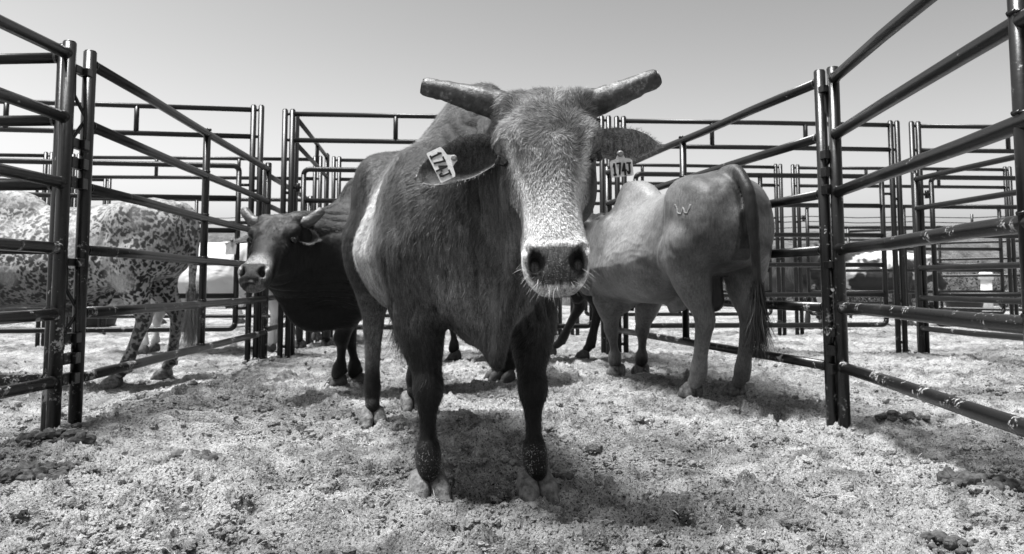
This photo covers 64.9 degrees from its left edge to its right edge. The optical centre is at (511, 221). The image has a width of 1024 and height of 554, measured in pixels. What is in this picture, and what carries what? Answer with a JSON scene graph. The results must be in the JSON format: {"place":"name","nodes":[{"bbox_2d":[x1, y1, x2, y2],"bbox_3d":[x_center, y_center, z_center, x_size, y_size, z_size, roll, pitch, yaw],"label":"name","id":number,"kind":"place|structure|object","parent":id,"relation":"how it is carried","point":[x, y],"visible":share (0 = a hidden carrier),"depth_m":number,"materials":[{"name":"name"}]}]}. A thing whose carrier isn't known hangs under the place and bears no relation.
{"place":"outdoors","nodes":[
{"label":"outdoors","id":0,"kind":"place"},
{"bbox_2d":[0,0,1016,233],"label":"sky","id":1,"kind":"structure","parent":0,"point":[713,59],"materials":[{"name":"grey"}]},
{"bbox_2d":[0,305,1023,553],"bbox_3d":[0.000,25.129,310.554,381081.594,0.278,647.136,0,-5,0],"label":"ground","id":2,"kind":"structure","parent":0,"point":[282,379],"depth_m":3.23,"materials":[{"name":"soil"}]},
{"bbox_2d":[0,152,52,346],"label":"gate frame","id":3,"kind":"object","parent":2,"relation":"on","point":[45,155],"visible":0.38,"depth_m":9.84,"materials":[{"name":"paint"}]},
{"bbox_2d":[0,43,61,431],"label":"livestock panel","id":4,"kind":"object","parent":2,"relation":"on","point":[24,120],"visible":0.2,"depth_m":3.63,"materials":[{"name":"paint"}]},
{"bbox_2d":[0,15,83,428],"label":"livestock panel","id":5,"kind":"object","parent":2,"relation":"on","point":[63,181],"visible":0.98,"depth_m":3.52,"materials":[{"name":"paint"}]},
{"bbox_2d":[0,461,83,483],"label":"manure heap","id":6,"kind":"object","parent":2,"relation":"on","point":[29,470],"visible":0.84,"depth_m":2.64,"materials":[{"name":"soil"}]},
{"bbox_2d":[15,427,96,445],"bbox_3d":[-1.762,0.835,3.125,0.297,0.072,0.208,0,-5,0],"label":"manure heap","id":7,"kind":"object","parent":2,"relation":"on","point":[49,434],"visible":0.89,"depth_m":3.08,"materials":[{"name":"soil"}]},
{"bbox_2d":[0,178,111,334],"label":"gate frame","id":8,"kind":"object","parent":2,"relation":"on","point":[101,321],"visible":0.17,"depth_m":12.13,"materials":[{"name":"paint"}]},
{"bbox_2d":[69,317,116,326],"bbox_3d":[-6.590,1.505,12.628,0.880,0.300,0.880,2,-5,-23],"label":"feed tub","id":9,"kind":"object","parent":2,"relation":"on","point":[93,322],"visible":0.12,"depth_m":12.35,"materials":[{"name":"black rubber"}]},
{"bbox_2d":[0,191,207,388],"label":"bull","id":10,"kind":"object","parent":2,"relation":"on","point":[24,215],"visible":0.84,"depth_m":5.72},
{"bbox_2d":[0,100,263,361],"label":"gate frame","id":11,"kind":"object","parent":2,"relation":"on","point":[253,109],"visible":0.71,"depth_m":7.16,"materials":[{"name":"paint"}]},
{"bbox_2d":[0,158,248,333],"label":"steel gate","id":12,"kind":"structure","parent":11,"relation":"attached to","point":[235,293],"depth_m":7.09,"materials":[{"name":"black metal"}]},
{"bbox_2d":[67,49,271,424],"bbox_3d":[-2.083,0.269,5.429,0.074,1.876,3.640,0,-5,-3],"label":"livestock panel","id":13,"kind":"object","parent":2,"relation":"on","point":[84,249],"visible":0.91,"depth_m":4.28,"materials":[{"name":"paint"}]},
{"bbox_2d":[65,153,322,344],"bbox_3d":[-3.935,0.356,10.013,3.087,2.382,0.052,0,-5,-3],"label":"gate frame","id":14,"kind":"object","parent":2,"relation":"on","point":[314,178],"visible":0.41,"depth_m":10.06,"materials":[{"name":"paint"}]},
{"bbox_2d":[91,198,306,317],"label":"steel gate","id":15,"kind":"structure","parent":14,"relation":"attached to","point":[209,315],"depth_m":9.98,"materials":[{"name":"black metal"}]},
{"bbox_2d":[168,449,222,460],"bbox_3d":[-1.137,0.864,2.935,0.223,0.057,0.185,0,-5,0],"label":"manure heap","id":16,"kind":"object","parent":2,"relation":"on","point":[208,455],"visible":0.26,"depth_m":2.93,"materials":[{"name":"soil"}]},
{"bbox_2d":[161,294,253,324],"bbox_3d":[-5.153,1.105,13.787,2.205,1.288,0.662,1,-5,-12],"label":"cow","id":17,"kind":"object","parent":2,"relation":"on","point":[241,320],"visible":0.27,"depth_m":13.68},
{"bbox_2d":[137,241,284,354],"bbox_3d":[-3.500,0.811,8.953,2.205,1.288,0.662,0,-5,-4],"label":"cow","id":18,"kind":"object","parent":2,"relation":"on","point":[219,279],"visible":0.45,"depth_m":8.78},
{"bbox_2d":[258,170,312,358],"bbox_3d":[-2.400,0.523,8.661,0.061,1.876,2.616,0,-5,-4],"label":"livestock panel","id":19,"kind":"object","parent":2,"relation":"on","point":[277,210],"visible":0.06,"depth_m":7.78,"materials":[{"name":"paint"}]},
{"bbox_2d":[290,116,329,355],"bbox_3d":[-2.170,0.255,8.732,0.052,2.382,2.516,0,-5,-6],"label":"gate frame","id":20,"kind":"object","parent":2,"relation":"on","point":[298,146],"visible":0.46,"depth_m":7.95,"materials":[{"name":"paint"}]},
{"bbox_2d":[295,327,333,348],"bbox_3d":[-2.133,0.746,9.220,0.662,1.288,2.205,0,-5,-5],"label":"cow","id":21,"kind":"object","parent":2,"relation":"on","point":[300,342],"visible":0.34,"depth_m":8.33},
{"bbox_2d":[223,178,566,386],"bbox_3d":[-0.644,0.400,5.132,2.336,1.383,0.753,3,-6,-35],"label":"bull","id":22,"kind":"object","parent":2,"relation":"on","point":[294,263],"visible":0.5,"depth_m":4.64,"materials":[{"name":"black fur"}]},
{"bbox_2d":[277,108,611,357],"bbox_3d":[-0.585,0.160,7.521,3.097,2.382,0.052,0,-5,-6],"label":"gate frame","id":23,"kind":"object","parent":2,"relation":"on","point":[292,140],"visible":0.56,"depth_m":7.45,"materials":[{"name":"paint"}]},
{"bbox_2d":[293,167,599,329],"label":"steel gate","id":24,"kind":"structure","parent":23,"relation":"attached to","point":[302,187],"depth_m":7.42,"materials":[{"name":"black metal"}]},
{"bbox_2d":[330,156,561,337],"bbox_3d":[-0.820,0.378,10.297,2.949,2.382,0.054,0,-5,-6],"label":"gate frame","id":25,"kind":"object","parent":2,"relation":"on","point":[339,160],"visible":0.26,"depth_m":10.21,"materials":[{"name":"paint"}]},
{"bbox_2d":[340,69,663,504],"bbox_3d":[-0.229,0.229,3.110,0.770,1.382,2.339,1,-5,-17],"label":"bull","id":26,"kind":"object","parent":2,"relation":"on","point":[471,209],"visible":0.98,"depth_m":2.37,"materials":[{"name":"grey fur"}]},
{"bbox_2d":[1,362,1021,553],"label":"straw bits","id":27,"kind":"object","parent":2,"relation":"on","point":[565,490],"visible":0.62,"depth_m":2.41,"materials":[{"name":"grey plant"}]},
{"bbox_2d":[0,347,1023,553],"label":"soil crumbs","id":28,"kind":"object","parent":2,"relation":"on","point":[242,524],"visible":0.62,"depth_m":2.62,"materials":[{"name":"grey soil"}]},
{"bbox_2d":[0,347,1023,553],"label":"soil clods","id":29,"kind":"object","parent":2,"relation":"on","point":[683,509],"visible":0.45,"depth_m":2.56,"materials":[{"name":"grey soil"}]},
{"bbox_2d":[446,213,626,360],"bbox_3d":[-0.114,0.554,7.123,2.224,1.368,1.058,0,-5,-1],"label":"bull","id":30,"kind":"object","parent":2,"relation":"on","point":[578,298],"visible":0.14,"depth_m":6.93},
{"bbox_2d":[552,472,573,479],"bbox_3d":[0.164,0.888,2.798,0.106,0.036,0.076,-2,-5,22],"label":"manure heap","id":31,"kind":"object","parent":2,"relation":"on","point":[568,476],"visible":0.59,"depth_m":2.77,"materials":[{"name":"soil"}]},
{"bbox_2d":[570,163,786,335],"bbox_3d":[2.200,0.405,10.641,2.906,2.382,0.052,0,-5,-6],"label":"gate frame","id":32,"kind":"object","parent":2,"relation":"on","point":[778,244],"visible":0.34,"depth_m":10.75,"materials":[{"name":"paint"}]},
{"bbox_2d":[584,202,777,315],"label":"steel gate","id":33,"kind":"structure","parent":32,"relation":"attached to","point":[769,271],"depth_m":10.62,"materials":[{"name":"black metal"}]},
{"bbox_2d":[580,164,782,397],"bbox_3d":[0.960,0.399,5.302,0.707,1.414,2.322,1,-5,-18],"label":"bull","id":34,"kind":"object","parent":2,"relation":"on","point":[692,243],"visible":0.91,"depth_m":4.60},
{"bbox_2d":[604,69,837,425],"bbox_3d":[1.264,0.290,5.795,0.074,1.891,3.634,1,-5,-12],"label":"livestock panel","id":35,"kind":"object","parent":2,"relation":"on","point":[821,195],"visible":0.67,"depth_m":4.26,"materials":[{"name":"paint"}]},
{"bbox_2d":[614,116,907,352],"bbox_3d":[2.415,0.181,7.800,2.871,2.382,0.052,0,-5,-4],"label":"gate frame","id":36,"kind":"object","parent":2,"relation":"on","point":[890,149],"visible":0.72,"depth_m":7.86,"materials":[{"name":"paint"}]},
{"bbox_2d":[630,172,890,327],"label":"steel gate","id":37,"kind":"structure","parent":36,"relation":"attached to","point":[882,234],"depth_m":7.82,"materials":[{"name":"black metal"}]},
{"bbox_2d":[723,281,814,300],"bbox_3d":[7.384,1.948,23.498,3.510,1.381,2.074,-3,-5,34],"label":"bush","id":38,"kind":"object","parent":2,"relation":"on","point":[768,298],"visible":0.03,"depth_m":22.91,"materials":[{"name":"grey plant"}]},
{"bbox_2d":[765,242,822,328],"bbox_3d":[4.324,1.020,12.707,0.662,1.288,2.205,1,-5,-10],"label":"cow","id":39,"kind":"object","parent":2,"relation":"on","point":[789,278],"visible":0.12,"depth_m":11.95},
{"bbox_2d":[774,238,893,304],"bbox_3d":[7.150,1.310,18.654,3.581,1.876,0.061,1,-5,-6],"label":"livestock panel","id":40,"kind":"object","parent":2,"relation":"on","point":[818,239],"visible":0.08,"depth_m":18.72,"materials":[{"name":"paint"}]},
{"bbox_2d":[812,251,946,325],"bbox_3d":[5.899,1.054,13.137,2.205,1.288,0.662,-1,-5,8],"label":"cow","id":41,"kind":"object","parent":2,"relation":"on","point":[863,280],"visible":0.34,"depth_m":12.92},
{"bbox_2d":[847,283,932,305],"bbox_3d":[10.346,1.889,23.603,3.522,1.512,2.416,0,-5,0],"label":"bush","id":42,"kind":"object","parent":2,"relation":"on","point":[860,299],"visible":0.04,"depth_m":23.23,"materials":[{"name":"grey plant"}]},
{"bbox_2d":[874,410,929,421],"bbox_3d":[1.957,0.979,4.049,0.260,0.058,0.162,0,-5,0],"label":"manure heap","id":43,"kind":"object","parent":2,"relation":"on","point":[892,415],"visible":1,"depth_m":4.04,"materials":[{"name":"grey soil"}]},
{"bbox_2d":[791,164,1018,334],"bbox_3d":[5.330,0.427,10.920,3.118,2.382,0.052,0,-5,-4],"label":"gate frame","id":44,"kind":"object","parent":2,"relation":"on","point":[1011,248],"visible":0.69,"depth_m":10.96,"materials":[{"name":"paint"}]},
{"bbox_2d":[801,204,1005,315],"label":"steel gate","id":45,"kind":"structure","parent":44,"relation":"attached to","point":[805,217],"depth_m":10.90,"materials":[{"name":"black metal"}]},
{"bbox_2d":[826,0,1023,436],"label":"livestock panel","id":46,"kind":"object","parent":2,"relation":"on","point":[1010,28],"visible":0.98,"depth_m":2.97,"materials":[{"name":"paint"}]},
{"bbox_2d":[846,225,1021,317],"bbox_3d":[7.750,0.988,14.568,0.061,1.876,3.382,4,-6,-44],"label":"livestock panel","id":47,"kind":"object","parent":2,"relation":"on","point":[940,259],"visible":0.36,"depth_m":14.27,"materials":[{"name":"paint"}]},
{"bbox_2d":[920,530,973,553],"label":"manure heap","id":48,"kind":"object","parent":2,"relation":"on","point":[950,542],"visible":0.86,"depth_m":2.03,"materials":[{"name":"grey soil"}]},
{"bbox_2d":[908,121,1013,353],"bbox_3d":[5.480,0.201,8.049,3.060,2.382,0.052,0,-5,-4],"label":"gate frame","id":49,"kind":"object","parent":2,"relation":"on","point":[916,131],"visible":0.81,"depth_m":7.99,"materials":[{"name":"paint"}]},
{"bbox_2d":[924,175,1020,326],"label":"steel gate","id":50,"kind":"structure","parent":49,"relation":"attached to","point":[929,193],"depth_m":7.96,"materials":[{"name":"black metal"}]},
{"bbox_2d":[943,301,983,311],"bbox_3d":[10.330,1.960,18.400,0.880,0.300,0.880,2,-5,-23],"label":"feed tub","id":51,"kind":"object","parent":2,"relation":"on","point":[962,304],"visible":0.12,"depth_m":18.09,"materials":[{"name":"black rubber"}]},
{"bbox_2d":[912,154,1022,353],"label":"livestock panel","id":52,"kind":"object","parent":2,"relation":"on","point":[919,266],"visible":0.78,"depth_m":7.29,"materials":[{"name":"paint"}]},
{"bbox_2d":[936,467,1023,492],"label":"manure heap","id":53,"kind":"object","parent":2,"relation":"on","point":[959,478],"visible":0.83,"depth_m":2.57,"materials":[{"name":"grey soil"}]},
{"bbox_2d":[944,260,1021,307],"bbox_3d":[14.758,1.885,23.397,4.553,1.489,2.272,0,-5,0],"label":"bush","id":54,"kind":"object","parent":2,"relation":"on","point":[996,286],"visible":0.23,"depth_m":23.30,"materials":[{"name":"grey plant"}]},
{"bbox_2d":[978,272,993,307],"bbox_3d":[11.814,1.839,20.055,0.350,1.200,0.350,0,-5,0],"label":"bollard","id":55,"kind":"object","parent":2,"relation":"on","point":[985,283],"visible":0.48,"depth_m":19.96,"materials":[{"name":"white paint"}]},
{"bbox_2d":[108,231,1020,306],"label":"earth bank","id":56,"kind":"structure","parent":0,"point":[218,237],"depth_m":25.96,"materials":[{"name":"grey soil"}]},
{"bbox_2d":[215,214,1004,228],"bbox_3d":[7.500,0.213,28.069,95.001,0.905,0.328,0,-5,0],"label":"wire fence","id":57,"kind":"object","parent":56,"relation":"on","point":[971,216],"visible":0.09,"depth_m":28.07,"materials":[{"name":"galvanized steel wire"},{"name":"wood"}]}
]}

